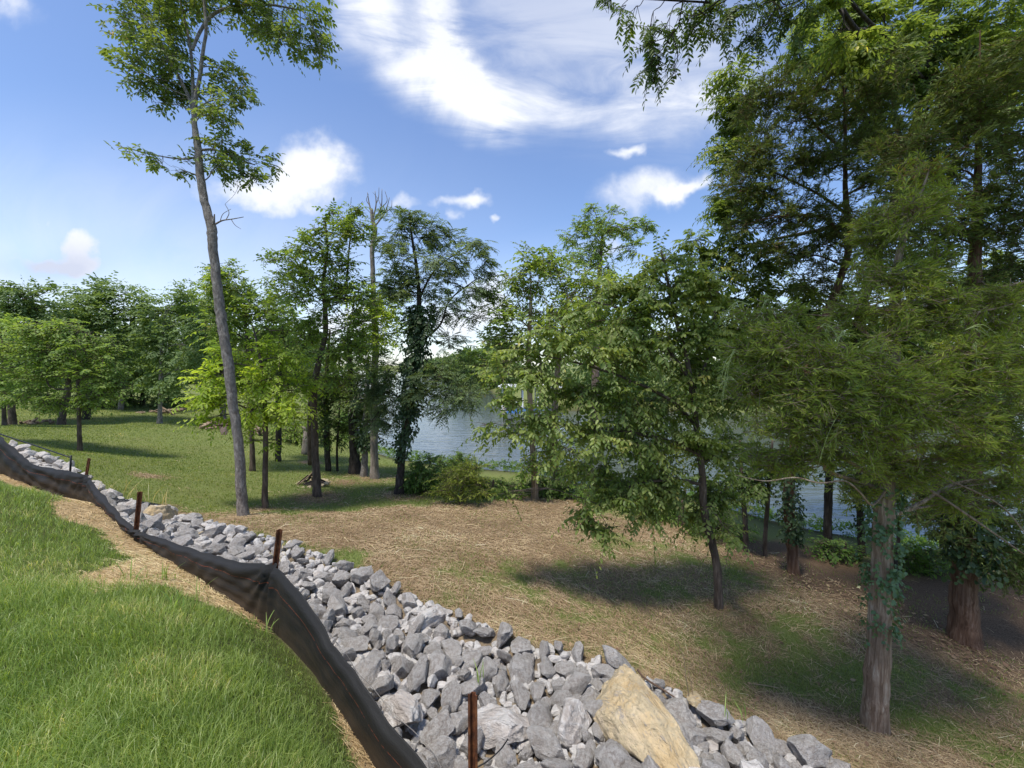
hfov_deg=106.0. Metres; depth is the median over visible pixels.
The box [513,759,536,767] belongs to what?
riprap rock
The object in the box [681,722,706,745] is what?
riprap rock
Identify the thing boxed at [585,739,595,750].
riprap rock
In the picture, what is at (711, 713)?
riprap rock
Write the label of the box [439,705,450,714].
riprap rock
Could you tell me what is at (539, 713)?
riprap rock
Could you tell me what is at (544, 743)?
riprap rock
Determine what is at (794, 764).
riprap rock
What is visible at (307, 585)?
riprap rock
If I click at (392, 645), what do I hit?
riprap rock
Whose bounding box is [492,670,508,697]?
riprap rock
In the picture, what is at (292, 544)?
riprap rock
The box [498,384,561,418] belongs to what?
boat dock
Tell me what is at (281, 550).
riprap rock
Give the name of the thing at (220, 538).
riprap rock
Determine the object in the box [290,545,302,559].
riprap rock
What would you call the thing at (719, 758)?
riprap rock
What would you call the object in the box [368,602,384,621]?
riprap rock
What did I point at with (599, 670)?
riprap rock
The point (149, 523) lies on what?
riprap rock
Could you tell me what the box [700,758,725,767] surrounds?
riprap rock
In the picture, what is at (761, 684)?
stick
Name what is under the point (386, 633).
riprap rock
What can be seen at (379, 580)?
riprap rock
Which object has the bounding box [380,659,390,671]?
riprap rock
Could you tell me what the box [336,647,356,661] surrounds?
riprap rock
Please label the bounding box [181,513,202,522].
riprap rock
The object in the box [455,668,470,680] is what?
riprap rock
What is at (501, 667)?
riprap rock
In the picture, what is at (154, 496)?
weed
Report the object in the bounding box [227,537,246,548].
riprap rock
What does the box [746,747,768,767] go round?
riprap rock
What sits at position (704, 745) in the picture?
riprap rock
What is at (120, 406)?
lawn tree
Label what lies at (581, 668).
riprap rock
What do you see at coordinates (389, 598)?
riprap rock
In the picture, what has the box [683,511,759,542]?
bank bush
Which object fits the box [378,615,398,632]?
riprap rock
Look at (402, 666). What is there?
riprap rock
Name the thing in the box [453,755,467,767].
riprap rock
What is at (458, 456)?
bank bush
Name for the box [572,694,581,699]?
riprap rock
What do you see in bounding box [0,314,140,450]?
lawn tree
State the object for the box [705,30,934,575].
ivy clad cedar
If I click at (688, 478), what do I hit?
bank sapling
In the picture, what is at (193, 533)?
riprap rock
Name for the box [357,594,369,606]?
riprap rock
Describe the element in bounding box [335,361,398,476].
bank tree
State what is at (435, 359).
distant woods
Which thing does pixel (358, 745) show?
straw mulch
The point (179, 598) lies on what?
weed
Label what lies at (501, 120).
sky
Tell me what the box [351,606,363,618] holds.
riprap rock
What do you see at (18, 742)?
lawn grass
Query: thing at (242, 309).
thin tree
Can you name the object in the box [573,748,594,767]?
riprap rock
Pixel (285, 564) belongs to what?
riprap rock
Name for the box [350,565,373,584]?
riprap rock
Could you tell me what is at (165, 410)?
log pile
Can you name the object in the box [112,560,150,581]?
weed
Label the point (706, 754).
riprap rock
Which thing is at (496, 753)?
cable
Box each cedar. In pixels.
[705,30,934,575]
[705,149,1023,735]
[849,29,1023,651]
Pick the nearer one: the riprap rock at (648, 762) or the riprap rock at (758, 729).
the riprap rock at (648, 762)
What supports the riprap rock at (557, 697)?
on the ground at (1008, 633)
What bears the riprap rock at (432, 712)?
on the ground at (1008, 633)
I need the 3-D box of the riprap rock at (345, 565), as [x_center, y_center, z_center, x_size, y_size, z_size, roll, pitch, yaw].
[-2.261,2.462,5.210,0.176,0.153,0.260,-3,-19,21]
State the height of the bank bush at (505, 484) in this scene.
1.044 m
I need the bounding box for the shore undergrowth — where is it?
[333,396,1022,562]
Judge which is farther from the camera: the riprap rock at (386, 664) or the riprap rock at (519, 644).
the riprap rock at (519, 644)
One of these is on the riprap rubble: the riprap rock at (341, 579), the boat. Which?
the riprap rock at (341, 579)
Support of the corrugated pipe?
on the ground at (1008, 633)
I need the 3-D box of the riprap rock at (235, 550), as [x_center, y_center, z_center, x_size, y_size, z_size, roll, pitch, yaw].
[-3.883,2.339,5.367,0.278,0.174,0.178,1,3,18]
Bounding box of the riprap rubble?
[9,440,821,767]
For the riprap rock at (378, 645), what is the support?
on the ground at (1008, 633)
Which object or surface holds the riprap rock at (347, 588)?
on the ground at (1008, 633)
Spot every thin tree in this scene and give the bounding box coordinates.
[181,258,308,470]
[241,301,325,461]
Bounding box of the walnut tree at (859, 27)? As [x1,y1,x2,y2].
[665,0,1023,547]
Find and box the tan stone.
[687,691,705,707]
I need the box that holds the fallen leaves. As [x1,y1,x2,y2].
[549,524,1023,767]
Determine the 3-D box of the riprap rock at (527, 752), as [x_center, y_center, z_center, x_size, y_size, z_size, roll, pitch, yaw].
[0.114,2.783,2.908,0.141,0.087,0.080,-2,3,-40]
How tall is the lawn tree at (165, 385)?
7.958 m
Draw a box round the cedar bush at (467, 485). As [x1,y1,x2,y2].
[420,453,496,504]
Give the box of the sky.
[0,0,1023,365]
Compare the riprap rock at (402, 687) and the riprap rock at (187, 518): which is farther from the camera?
the riprap rock at (187, 518)
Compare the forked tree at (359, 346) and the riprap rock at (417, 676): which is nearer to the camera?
the riprap rock at (417, 676)
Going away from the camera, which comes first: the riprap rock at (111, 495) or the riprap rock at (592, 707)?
the riprap rock at (592, 707)
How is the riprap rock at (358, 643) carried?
on the riprap rubble
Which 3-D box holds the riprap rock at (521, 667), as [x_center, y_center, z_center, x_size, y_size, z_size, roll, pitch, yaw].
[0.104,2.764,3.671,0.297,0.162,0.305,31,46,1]
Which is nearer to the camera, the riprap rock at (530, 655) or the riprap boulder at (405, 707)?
the riprap boulder at (405, 707)
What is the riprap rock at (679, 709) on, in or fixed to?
on the ground at (1008, 633)
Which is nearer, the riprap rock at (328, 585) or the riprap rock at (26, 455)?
the riprap rock at (328, 585)
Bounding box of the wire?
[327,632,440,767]
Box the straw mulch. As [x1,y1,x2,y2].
[1,474,374,767]
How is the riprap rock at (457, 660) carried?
on the riprap rubble
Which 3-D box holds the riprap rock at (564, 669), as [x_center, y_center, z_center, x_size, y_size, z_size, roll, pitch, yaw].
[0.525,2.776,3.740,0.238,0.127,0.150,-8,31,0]
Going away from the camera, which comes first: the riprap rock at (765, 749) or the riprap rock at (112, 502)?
the riprap rock at (765, 749)
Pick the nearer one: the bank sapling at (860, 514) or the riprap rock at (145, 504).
the riprap rock at (145, 504)
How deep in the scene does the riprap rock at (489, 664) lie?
3.58 m
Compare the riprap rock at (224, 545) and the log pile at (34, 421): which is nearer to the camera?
the riprap rock at (224, 545)
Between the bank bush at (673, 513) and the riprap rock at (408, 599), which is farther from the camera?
the bank bush at (673, 513)
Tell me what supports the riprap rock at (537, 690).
on the ground at (1008, 633)
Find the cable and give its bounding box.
[478,738,507,766]
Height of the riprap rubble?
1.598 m
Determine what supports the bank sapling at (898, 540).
on the ground at (1008, 633)
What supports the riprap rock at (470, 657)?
on the ground at (1008, 633)
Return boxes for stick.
[637,669,674,697]
[747,682,778,687]
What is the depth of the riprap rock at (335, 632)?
3.98 m
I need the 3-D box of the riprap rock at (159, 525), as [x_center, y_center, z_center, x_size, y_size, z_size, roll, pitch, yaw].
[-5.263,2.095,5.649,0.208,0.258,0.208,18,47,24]
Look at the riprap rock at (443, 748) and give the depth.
2.83 m
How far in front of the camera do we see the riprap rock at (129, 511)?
5.73 m
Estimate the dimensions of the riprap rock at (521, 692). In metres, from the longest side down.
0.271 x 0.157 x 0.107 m
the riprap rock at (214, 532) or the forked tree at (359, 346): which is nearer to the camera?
the riprap rock at (214, 532)
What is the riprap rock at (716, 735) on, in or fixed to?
on the ground at (1008, 633)
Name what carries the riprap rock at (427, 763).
on the ground at (1008, 633)
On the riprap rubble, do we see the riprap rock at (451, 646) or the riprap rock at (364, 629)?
the riprap rock at (451, 646)
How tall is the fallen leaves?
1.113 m
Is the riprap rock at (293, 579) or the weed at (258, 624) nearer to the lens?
the weed at (258, 624)
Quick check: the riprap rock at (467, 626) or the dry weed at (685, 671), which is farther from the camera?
the riprap rock at (467, 626)
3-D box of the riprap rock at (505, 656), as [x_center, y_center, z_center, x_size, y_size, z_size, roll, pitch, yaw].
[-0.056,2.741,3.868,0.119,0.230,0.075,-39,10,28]
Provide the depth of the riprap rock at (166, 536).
5.13 m
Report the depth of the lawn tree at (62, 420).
19.63 m
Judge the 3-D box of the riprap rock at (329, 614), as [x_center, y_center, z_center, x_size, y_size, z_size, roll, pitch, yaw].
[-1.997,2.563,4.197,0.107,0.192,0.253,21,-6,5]
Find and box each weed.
[98,478,142,498]
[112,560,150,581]
[142,560,180,579]
[144,484,170,504]
[158,587,197,609]
[173,577,210,598]
[231,611,277,636]
[474,661,483,681]
[673,637,707,709]
[724,694,745,721]
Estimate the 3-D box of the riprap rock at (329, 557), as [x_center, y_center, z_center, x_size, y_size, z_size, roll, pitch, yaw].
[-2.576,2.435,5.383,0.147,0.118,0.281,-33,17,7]
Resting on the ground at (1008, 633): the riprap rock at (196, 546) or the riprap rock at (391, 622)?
the riprap rock at (196, 546)
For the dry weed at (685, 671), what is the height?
0.807 m
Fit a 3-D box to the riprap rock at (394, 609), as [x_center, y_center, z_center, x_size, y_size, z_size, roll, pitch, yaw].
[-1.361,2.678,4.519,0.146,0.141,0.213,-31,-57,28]
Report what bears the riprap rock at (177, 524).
on the ground at (1008, 633)
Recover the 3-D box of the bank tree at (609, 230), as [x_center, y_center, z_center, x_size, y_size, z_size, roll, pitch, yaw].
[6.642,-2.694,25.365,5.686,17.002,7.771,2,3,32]
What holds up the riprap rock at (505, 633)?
on the ground at (1008, 633)
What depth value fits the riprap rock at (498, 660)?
3.78 m
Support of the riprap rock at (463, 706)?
on the riprap rubble
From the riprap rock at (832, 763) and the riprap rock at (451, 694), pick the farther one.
the riprap rock at (451, 694)
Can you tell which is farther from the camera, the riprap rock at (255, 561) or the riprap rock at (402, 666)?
the riprap rock at (255, 561)
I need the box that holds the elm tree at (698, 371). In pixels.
[457,230,775,609]
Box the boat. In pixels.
[506,408,544,419]
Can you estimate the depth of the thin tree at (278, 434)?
14.48 m
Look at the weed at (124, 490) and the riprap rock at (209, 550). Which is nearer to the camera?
the riprap rock at (209, 550)
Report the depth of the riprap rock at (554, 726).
3.02 m
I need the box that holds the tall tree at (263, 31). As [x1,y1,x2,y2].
[86,0,342,516]
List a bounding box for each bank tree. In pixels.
[296,330,369,470]
[319,331,390,474]
[319,401,348,470]
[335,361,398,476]
[457,240,572,499]
[521,243,629,491]
[555,203,658,423]
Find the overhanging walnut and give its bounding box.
[593,0,1023,226]
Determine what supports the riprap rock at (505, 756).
on the riprap rubble
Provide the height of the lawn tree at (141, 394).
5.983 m
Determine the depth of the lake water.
21.22 m
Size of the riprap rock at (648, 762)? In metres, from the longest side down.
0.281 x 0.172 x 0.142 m
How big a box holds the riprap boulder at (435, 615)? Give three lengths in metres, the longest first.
0.524 x 0.226 x 0.225 m
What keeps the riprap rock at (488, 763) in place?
on the ground at (1008, 633)
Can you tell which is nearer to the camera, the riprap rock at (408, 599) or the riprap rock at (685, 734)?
the riprap rock at (685, 734)
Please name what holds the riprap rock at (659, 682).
on the riprap rubble
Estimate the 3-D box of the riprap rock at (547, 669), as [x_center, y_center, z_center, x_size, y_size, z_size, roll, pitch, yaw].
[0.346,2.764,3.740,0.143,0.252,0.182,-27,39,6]
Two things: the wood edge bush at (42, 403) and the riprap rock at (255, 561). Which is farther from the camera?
the wood edge bush at (42, 403)
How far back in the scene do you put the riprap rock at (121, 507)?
5.80 m
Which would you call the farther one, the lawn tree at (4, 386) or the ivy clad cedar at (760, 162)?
the lawn tree at (4, 386)
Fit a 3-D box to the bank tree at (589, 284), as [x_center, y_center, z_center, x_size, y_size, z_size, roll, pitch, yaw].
[2.156,-0.348,12.145,3.895,8.018,2.591,0,2,0]
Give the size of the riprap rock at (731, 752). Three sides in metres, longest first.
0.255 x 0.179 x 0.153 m
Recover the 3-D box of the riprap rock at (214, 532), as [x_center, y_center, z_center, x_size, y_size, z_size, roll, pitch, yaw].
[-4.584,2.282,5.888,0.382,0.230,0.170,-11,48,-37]
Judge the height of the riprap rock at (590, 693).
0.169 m
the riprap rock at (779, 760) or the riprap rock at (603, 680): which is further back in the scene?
the riprap rock at (603, 680)
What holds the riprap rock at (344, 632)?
on the ground at (1008, 633)
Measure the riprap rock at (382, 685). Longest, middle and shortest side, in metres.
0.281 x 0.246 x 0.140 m
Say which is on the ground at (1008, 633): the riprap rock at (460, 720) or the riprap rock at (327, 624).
the riprap rock at (327, 624)
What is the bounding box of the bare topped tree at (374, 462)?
[340,192,411,478]
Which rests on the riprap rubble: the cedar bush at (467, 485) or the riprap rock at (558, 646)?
the riprap rock at (558, 646)
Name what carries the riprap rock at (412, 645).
on the ground at (1008, 633)
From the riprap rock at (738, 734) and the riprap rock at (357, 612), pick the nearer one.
the riprap rock at (738, 734)
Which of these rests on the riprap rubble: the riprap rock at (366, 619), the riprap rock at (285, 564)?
the riprap rock at (366, 619)
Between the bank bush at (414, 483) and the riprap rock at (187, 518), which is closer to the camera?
the riprap rock at (187, 518)
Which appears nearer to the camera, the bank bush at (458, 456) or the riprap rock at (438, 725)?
the riprap rock at (438, 725)
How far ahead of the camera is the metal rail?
6.81 m
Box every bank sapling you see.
[673,468,709,525]
[694,438,780,551]
[737,440,815,556]
[816,441,904,555]
[858,477,950,571]
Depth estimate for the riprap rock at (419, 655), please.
3.71 m
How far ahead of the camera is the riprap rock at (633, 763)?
2.62 m
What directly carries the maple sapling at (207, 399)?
on the ground at (1008, 633)
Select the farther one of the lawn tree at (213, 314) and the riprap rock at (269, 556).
the lawn tree at (213, 314)
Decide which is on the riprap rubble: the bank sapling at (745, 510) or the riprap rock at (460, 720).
the riprap rock at (460, 720)
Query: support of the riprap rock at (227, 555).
on the ground at (1008, 633)
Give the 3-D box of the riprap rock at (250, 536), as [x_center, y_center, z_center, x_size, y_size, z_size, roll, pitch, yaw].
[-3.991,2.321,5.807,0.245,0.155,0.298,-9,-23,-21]
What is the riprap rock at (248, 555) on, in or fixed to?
on the ground at (1008, 633)
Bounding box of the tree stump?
[301,426,307,454]
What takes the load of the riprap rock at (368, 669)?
on the ground at (1008, 633)
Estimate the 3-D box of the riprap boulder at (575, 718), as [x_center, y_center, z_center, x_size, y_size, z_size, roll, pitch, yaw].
[0.460,2.658,3.054,0.269,0.224,0.352,5,10,44]
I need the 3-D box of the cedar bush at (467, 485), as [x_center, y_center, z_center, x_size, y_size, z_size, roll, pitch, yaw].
[-1.319,2.542,9.916,1.682,1.705,1.796,2,3,35]
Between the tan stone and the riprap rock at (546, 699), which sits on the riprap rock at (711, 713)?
the tan stone
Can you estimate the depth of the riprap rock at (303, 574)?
5.01 m
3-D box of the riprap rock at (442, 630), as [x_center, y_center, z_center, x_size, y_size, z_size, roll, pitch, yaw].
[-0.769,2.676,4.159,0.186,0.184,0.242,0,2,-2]
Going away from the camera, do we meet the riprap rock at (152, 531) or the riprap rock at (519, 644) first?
the riprap rock at (519, 644)
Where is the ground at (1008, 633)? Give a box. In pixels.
[0,365,1023,767]
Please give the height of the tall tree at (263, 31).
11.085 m
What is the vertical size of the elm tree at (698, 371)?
6.007 m
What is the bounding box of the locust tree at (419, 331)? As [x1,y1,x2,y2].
[346,205,502,494]
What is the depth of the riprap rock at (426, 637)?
3.98 m
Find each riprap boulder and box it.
[381,689,422,727]
[410,604,452,631]
[477,703,529,749]
[557,697,591,744]
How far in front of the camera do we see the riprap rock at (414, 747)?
2.87 m
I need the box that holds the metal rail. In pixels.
[0,433,71,470]
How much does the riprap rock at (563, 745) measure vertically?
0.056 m
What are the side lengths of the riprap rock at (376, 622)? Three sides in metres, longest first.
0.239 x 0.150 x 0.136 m
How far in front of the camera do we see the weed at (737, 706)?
3.24 m
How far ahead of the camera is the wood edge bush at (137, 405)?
27.90 m
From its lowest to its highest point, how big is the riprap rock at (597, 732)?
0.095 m
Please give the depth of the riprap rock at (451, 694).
3.30 m
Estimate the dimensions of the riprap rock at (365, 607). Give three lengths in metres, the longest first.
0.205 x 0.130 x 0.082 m
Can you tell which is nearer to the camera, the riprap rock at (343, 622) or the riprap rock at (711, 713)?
the riprap rock at (711, 713)
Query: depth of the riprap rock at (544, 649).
3.91 m
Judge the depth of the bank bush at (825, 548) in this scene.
8.40 m
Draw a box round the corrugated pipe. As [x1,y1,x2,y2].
[113,499,160,506]
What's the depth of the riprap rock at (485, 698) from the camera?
3.29 m
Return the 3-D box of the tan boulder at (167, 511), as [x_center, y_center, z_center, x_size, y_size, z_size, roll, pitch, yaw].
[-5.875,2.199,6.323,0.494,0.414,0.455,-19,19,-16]
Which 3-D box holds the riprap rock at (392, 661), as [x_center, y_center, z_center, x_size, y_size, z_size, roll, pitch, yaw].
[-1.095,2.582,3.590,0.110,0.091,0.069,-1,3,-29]
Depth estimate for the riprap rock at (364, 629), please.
4.01 m
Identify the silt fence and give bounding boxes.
[0,437,477,767]
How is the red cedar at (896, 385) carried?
on the ground at (1008, 633)
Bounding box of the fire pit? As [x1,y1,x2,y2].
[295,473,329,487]
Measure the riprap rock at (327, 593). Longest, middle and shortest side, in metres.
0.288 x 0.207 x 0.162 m
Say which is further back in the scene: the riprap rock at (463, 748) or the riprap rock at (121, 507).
the riprap rock at (121, 507)
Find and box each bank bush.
[262,421,321,446]
[387,451,456,494]
[432,450,487,479]
[462,475,528,501]
[508,476,596,502]
[567,485,625,505]
[634,500,691,526]
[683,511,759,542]
[800,534,870,566]
[865,533,950,578]
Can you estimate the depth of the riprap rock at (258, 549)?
5.46 m
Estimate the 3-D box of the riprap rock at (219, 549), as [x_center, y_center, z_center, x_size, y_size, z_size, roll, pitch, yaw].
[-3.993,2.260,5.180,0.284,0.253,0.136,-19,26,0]
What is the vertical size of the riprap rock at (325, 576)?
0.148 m
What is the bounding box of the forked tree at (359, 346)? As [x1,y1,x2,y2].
[251,197,389,497]
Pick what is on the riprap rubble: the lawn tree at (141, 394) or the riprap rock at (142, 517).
the riprap rock at (142, 517)
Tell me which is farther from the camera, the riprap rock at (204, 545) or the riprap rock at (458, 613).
the riprap rock at (204, 545)
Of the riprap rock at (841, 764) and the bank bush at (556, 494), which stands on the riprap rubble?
the riprap rock at (841, 764)
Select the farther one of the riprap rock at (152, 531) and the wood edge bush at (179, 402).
the wood edge bush at (179, 402)
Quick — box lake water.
[339,371,1023,560]
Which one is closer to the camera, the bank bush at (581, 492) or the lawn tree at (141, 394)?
the bank bush at (581, 492)
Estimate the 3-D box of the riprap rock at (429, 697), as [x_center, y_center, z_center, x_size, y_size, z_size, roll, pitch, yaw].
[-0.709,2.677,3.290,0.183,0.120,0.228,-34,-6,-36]
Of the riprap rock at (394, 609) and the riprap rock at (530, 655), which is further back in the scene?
the riprap rock at (394, 609)
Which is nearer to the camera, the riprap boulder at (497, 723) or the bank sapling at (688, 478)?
the riprap boulder at (497, 723)
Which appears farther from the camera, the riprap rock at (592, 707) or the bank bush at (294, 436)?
the bank bush at (294, 436)
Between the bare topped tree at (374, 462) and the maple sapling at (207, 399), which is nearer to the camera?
the maple sapling at (207, 399)
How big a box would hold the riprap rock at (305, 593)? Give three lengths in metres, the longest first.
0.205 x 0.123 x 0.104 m
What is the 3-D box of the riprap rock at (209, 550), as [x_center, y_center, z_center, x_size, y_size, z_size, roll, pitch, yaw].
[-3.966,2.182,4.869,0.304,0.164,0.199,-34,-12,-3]
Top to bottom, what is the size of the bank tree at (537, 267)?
7.712 m
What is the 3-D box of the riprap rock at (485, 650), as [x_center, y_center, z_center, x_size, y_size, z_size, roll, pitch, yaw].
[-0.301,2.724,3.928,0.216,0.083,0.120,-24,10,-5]
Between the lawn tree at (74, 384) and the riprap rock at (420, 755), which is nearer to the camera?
the riprap rock at (420, 755)
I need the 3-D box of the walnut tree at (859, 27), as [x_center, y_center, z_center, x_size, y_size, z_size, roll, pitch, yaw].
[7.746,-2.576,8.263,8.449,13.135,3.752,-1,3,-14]
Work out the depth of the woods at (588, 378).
41.56 m
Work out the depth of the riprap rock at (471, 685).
3.37 m
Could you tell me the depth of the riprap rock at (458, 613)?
4.38 m
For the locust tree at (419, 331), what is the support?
on the ground at (1008, 633)
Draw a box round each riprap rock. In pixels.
[20,453,28,458]
[105,492,116,498]
[107,498,116,506]
[115,504,127,509]
[118,506,135,515]
[130,513,146,522]
[130,523,149,532]
[141,502,148,507]
[141,519,153,527]
[146,528,159,535]
[149,512,162,521]
[150,518,165,530]
[156,533,171,540]
[163,524,176,531]
[171,534,193,545]
[173,522,184,528]
[174,528,198,539]
[178,524,191,530]
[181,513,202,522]
[188,544,201,549]
[191,518,203,526]
[191,523,204,530]
[198,548,212,553]
[199,525,225,538]
[200,542,211,548]
[204,542,227,554]
[212,534,226,543]
[220,543,227,548]
[221,551,239,561]
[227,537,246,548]
[228,546,244,555]
[236,550,255,561]
[239,531,256,543]
[244,544,264,555]
[249,559,261,562]
[261,553,273,559]
[271,545,285,553]
[279,560,294,571]
[281,568,289,574]
[283,539,302,549]
[287,575,298,584]
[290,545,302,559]
[293,568,311,581]
[296,558,308,564]
[299,581,315,589]
[301,589,309,598]
[308,598,323,604]
[310,604,327,619]
[313,571,334,582]
[320,619,332,632]
[322,588,345,604]
[322,608,334,624]
[323,549,334,565]
[323,582,335,587]
[327,593,346,616]
[330,626,349,639]
[331,570,349,587]
[334,618,356,627]
[336,560,353,570]
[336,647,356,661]
[337,627,357,639]
[340,635,368,651]
[341,582,352,597]
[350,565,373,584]
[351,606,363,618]
[353,655,381,688]
[355,622,377,636]
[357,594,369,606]
[361,604,369,611]
[361,614,376,624]
[364,620,378,624]
[367,649,385,659]
[367,674,393,697]
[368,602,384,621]
[369,569,390,591]
[369,628,382,647]
[373,640,381,649]
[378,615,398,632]
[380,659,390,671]
[382,628,391,638]
[383,590,395,606]
[385,635,398,654]
[386,604,402,619]
[389,655,397,665]
[391,581,400,594]
[392,655,413,678]
[393,629,404,641]
[395,727,401,736]
[396,685,408,691]
[401,592,416,607]
[401,633,424,658]
[407,614,424,634]
[407,654,427,692]
[408,743,416,750]
[416,653,428,659]
[416,752,424,760]
[418,633,428,643]
[419,688,439,708]
[420,709,453,745]
[420,735,456,767]
[421,640,443,653]
[423,760,432,767]
[427,706,437,720]
[428,649,451,681]
[432,623,449,638]
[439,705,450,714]
[441,680,461,713]
[442,638,462,656]
[449,710,467,735]
[450,655,462,666]
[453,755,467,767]
[455,608,462,617]
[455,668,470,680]
[458,702,467,711]
[459,618,477,636]
[459,725,483,757]
[460,649,482,668]
[460,677,484,696]
[473,627,494,636]
[475,656,496,681]
[476,646,491,656]
[478,691,496,707]
[483,757,492,765]
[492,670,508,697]
[493,658,500,664]
[494,741,516,767]
[496,649,511,663]
[497,621,512,648]
[497,664,507,674]
[509,652,534,683]
[510,636,531,653]
[510,680,530,709]
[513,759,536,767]
[518,743,533,760]
[522,652,534,665]
[526,725,564,760]
[527,700,552,742]
[529,682,544,701]
[539,640,548,660]
[539,656,555,678]
[540,758,572,767]
[541,696,550,707]
[549,690,571,707]
[549,720,558,735]
[551,677,564,691]
[554,640,562,651]
[554,661,576,678]
[561,742,571,749]
[562,671,591,695]
[571,641,583,661]
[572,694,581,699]
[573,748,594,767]
[576,664,588,673]
[580,686,599,702]
[581,729,593,743]
[585,699,602,717]
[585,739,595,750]
[590,678,602,690]
[591,663,614,677]
[592,722,603,741]
[594,739,631,767]
[599,757,614,767]
[600,677,610,683]
[602,645,631,668]
[623,759,641,767]
[640,755,659,767]
[652,678,664,688]
[652,690,666,703]
[664,697,695,725]
[675,719,694,751]
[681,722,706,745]
[696,700,734,726]
[697,741,708,750]
[699,750,711,758]
[700,727,732,748]
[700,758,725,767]
[712,752,729,767]
[720,737,745,767]
[729,726,744,743]
[736,741,750,758]
[746,715,774,748]
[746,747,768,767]
[753,742,772,765]
[768,738,792,755]
[772,752,790,767]
[786,734,831,767]
[790,761,801,767]
[823,756,840,767]
[833,758,850,767]
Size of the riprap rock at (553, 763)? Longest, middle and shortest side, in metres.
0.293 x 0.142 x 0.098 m
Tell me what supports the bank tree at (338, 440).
on the ground at (1008, 633)
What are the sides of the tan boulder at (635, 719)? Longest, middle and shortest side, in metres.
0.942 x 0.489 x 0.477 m
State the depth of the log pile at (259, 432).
18.21 m
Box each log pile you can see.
[19,417,54,424]
[136,407,185,414]
[199,421,229,429]
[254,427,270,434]
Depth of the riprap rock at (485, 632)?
4.13 m
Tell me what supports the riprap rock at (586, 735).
on the riprap rubble
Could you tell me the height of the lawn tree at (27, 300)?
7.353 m
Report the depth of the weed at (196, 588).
3.62 m
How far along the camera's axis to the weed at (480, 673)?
3.39 m
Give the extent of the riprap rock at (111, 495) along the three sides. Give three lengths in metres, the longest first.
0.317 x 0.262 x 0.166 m
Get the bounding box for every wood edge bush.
[28,393,95,412]
[71,393,143,407]
[115,393,172,407]
[146,393,194,406]
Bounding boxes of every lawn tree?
[0,276,75,424]
[0,298,133,424]
[0,312,46,425]
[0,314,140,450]
[43,270,178,419]
[50,342,142,407]
[75,313,179,409]
[103,328,192,405]
[118,279,220,423]
[165,262,261,434]
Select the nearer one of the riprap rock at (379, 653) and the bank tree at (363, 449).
the riprap rock at (379, 653)
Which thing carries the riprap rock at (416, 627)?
on the riprap rubble
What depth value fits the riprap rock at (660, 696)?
3.40 m
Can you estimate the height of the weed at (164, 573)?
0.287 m
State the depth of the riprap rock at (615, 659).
3.71 m
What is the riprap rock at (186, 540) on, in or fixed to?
on the riprap rubble
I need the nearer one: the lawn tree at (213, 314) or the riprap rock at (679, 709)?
the riprap rock at (679, 709)
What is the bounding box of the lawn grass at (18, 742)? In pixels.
[0,477,360,767]
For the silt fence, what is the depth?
3.47 m
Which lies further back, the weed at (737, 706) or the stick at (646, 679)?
the stick at (646, 679)
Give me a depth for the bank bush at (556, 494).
11.65 m
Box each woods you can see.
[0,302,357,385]
[401,335,524,389]
[541,295,1020,401]
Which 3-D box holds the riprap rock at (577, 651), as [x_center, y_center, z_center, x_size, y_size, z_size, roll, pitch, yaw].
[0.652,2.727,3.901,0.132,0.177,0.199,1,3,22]
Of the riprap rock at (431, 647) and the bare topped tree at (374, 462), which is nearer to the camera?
the riprap rock at (431, 647)
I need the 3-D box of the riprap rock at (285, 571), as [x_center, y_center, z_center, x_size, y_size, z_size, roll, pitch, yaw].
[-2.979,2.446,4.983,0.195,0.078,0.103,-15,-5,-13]
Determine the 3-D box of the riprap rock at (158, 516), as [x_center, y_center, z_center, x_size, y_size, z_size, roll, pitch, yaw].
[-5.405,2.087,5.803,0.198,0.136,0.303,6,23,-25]
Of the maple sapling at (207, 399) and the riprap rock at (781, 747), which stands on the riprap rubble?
the riprap rock at (781, 747)
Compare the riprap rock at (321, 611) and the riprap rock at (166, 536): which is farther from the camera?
the riprap rock at (166, 536)
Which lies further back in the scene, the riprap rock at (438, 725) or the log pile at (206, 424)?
the log pile at (206, 424)
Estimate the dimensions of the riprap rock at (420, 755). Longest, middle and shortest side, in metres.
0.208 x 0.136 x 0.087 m
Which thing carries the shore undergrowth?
on the ground at (1008, 633)
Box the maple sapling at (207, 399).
[169,325,327,508]
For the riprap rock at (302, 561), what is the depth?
5.29 m
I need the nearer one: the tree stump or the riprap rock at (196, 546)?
the riprap rock at (196, 546)
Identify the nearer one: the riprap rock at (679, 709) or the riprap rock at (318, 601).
the riprap rock at (679, 709)
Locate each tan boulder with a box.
[143,505,177,519]
[592,664,700,767]
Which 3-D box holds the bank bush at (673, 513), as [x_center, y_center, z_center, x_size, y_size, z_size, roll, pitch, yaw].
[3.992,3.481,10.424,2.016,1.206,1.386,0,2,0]

